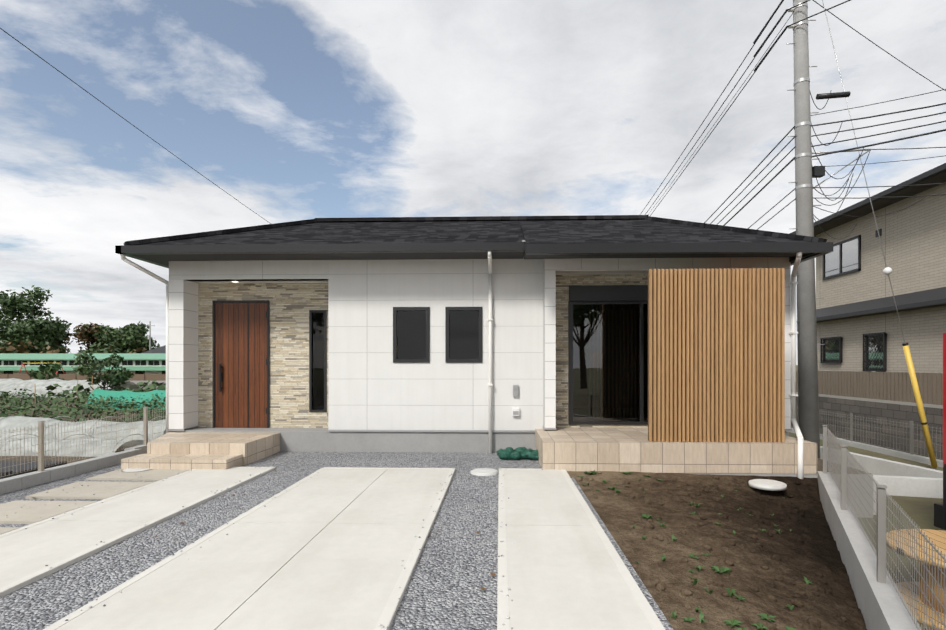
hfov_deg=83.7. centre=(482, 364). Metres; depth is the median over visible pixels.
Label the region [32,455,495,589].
leaf debris
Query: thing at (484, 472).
manhole
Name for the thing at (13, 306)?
tall tree
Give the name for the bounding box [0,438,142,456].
row cover
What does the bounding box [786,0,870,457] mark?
utility pole
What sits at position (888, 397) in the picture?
retaining wall and fence
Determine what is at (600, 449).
terrace and porch
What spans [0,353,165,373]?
school building
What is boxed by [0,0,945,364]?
sky
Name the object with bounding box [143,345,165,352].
distant house
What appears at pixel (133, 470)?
manhole
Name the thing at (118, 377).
garden shrub
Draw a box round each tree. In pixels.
[0,285,54,351]
[0,327,71,352]
[8,315,71,352]
[65,322,117,352]
[97,322,160,352]
[105,328,151,352]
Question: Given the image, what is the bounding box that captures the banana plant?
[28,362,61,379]
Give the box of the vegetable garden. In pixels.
[0,378,165,421]
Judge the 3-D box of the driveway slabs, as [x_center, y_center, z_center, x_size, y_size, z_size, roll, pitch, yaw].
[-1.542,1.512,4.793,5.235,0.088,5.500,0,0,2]
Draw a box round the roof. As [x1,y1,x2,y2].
[115,215,832,267]
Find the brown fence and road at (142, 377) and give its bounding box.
[0,374,165,380]
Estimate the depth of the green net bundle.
8.31 m
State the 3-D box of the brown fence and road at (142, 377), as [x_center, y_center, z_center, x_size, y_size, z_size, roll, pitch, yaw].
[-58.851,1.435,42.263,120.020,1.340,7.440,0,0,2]
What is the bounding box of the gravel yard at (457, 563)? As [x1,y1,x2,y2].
[0,452,673,629]
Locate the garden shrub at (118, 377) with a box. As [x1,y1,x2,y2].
[71,351,134,390]
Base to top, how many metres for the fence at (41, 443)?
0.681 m
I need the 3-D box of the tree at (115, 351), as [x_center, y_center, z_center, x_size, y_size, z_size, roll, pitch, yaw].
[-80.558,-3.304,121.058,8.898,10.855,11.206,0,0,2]
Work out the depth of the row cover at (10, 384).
24.46 m
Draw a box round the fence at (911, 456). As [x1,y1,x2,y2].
[787,411,942,467]
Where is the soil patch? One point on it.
(620, 514)
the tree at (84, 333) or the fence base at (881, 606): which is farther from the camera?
the tree at (84, 333)
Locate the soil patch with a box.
[567,471,866,629]
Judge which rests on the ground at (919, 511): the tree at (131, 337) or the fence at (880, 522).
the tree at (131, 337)
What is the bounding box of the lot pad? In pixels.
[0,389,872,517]
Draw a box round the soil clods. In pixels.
[576,471,846,629]
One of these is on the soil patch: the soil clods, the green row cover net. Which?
the soil clods
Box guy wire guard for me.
[822,0,937,469]
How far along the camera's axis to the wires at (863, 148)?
10.17 m
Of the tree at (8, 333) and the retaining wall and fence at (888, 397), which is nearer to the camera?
the retaining wall and fence at (888, 397)
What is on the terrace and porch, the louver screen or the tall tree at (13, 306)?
the louver screen
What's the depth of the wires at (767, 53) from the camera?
10.76 m
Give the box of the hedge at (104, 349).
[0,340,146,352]
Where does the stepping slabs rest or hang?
on the gravel yard at (457, 563)
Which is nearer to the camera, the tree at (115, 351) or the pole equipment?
the pole equipment
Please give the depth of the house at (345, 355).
9.08 m
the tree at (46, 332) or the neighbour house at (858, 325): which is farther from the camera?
the tree at (46, 332)
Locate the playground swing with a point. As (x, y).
(37, 363)
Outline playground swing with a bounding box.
[19,363,64,373]
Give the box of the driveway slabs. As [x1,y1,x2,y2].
[0,467,665,629]
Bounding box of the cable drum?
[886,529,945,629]
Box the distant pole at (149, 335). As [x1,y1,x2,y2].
[145,321,154,349]
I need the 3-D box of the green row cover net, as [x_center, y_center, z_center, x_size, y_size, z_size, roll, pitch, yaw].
[-10.382,1.155,17.944,5.500,0.700,1.034,0,0,2]
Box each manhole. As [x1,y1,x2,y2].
[123,468,151,471]
[471,468,497,475]
[749,479,786,490]
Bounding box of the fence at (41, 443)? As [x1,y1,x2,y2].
[0,407,165,476]
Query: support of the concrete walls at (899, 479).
on the ground at (919, 511)
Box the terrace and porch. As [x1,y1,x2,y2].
[121,427,816,473]
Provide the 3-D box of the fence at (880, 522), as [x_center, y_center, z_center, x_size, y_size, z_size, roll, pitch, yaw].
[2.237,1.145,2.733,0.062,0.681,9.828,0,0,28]
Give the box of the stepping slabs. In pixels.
[0,469,188,534]
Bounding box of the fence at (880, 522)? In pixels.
[822,425,945,629]
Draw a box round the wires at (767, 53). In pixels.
[0,0,945,238]
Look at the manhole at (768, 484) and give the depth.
6.81 m
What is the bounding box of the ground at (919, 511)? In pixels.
[785,365,945,629]
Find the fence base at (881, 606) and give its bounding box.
[818,471,920,629]
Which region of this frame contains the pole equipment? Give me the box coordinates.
[816,91,850,99]
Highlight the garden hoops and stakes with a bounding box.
[0,376,165,478]
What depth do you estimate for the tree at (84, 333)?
116.22 m
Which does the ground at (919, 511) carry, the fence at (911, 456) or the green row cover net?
the fence at (911, 456)
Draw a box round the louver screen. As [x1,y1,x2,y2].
[648,268,784,441]
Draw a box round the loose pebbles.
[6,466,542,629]
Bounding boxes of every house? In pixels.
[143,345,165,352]
[168,252,791,452]
[789,163,945,372]
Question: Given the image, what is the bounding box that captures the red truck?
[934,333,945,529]
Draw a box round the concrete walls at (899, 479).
[820,446,942,514]
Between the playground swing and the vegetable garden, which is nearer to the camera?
the vegetable garden
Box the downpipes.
[120,251,803,478]
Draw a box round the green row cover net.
[86,389,165,409]
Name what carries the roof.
on the house at (345, 355)
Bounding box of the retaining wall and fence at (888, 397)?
[791,370,942,459]
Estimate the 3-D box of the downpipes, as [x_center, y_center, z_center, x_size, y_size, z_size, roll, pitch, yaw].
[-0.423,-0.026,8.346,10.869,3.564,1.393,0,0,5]
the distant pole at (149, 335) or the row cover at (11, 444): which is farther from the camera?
the distant pole at (149, 335)
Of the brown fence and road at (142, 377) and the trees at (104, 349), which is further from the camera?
the trees at (104, 349)
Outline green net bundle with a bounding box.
[497,447,538,459]
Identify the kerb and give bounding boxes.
[0,445,146,494]
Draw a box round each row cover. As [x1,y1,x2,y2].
[0,378,138,397]
[0,416,170,441]
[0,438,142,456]
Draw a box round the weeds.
[577,470,812,629]
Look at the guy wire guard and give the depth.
10.52 m

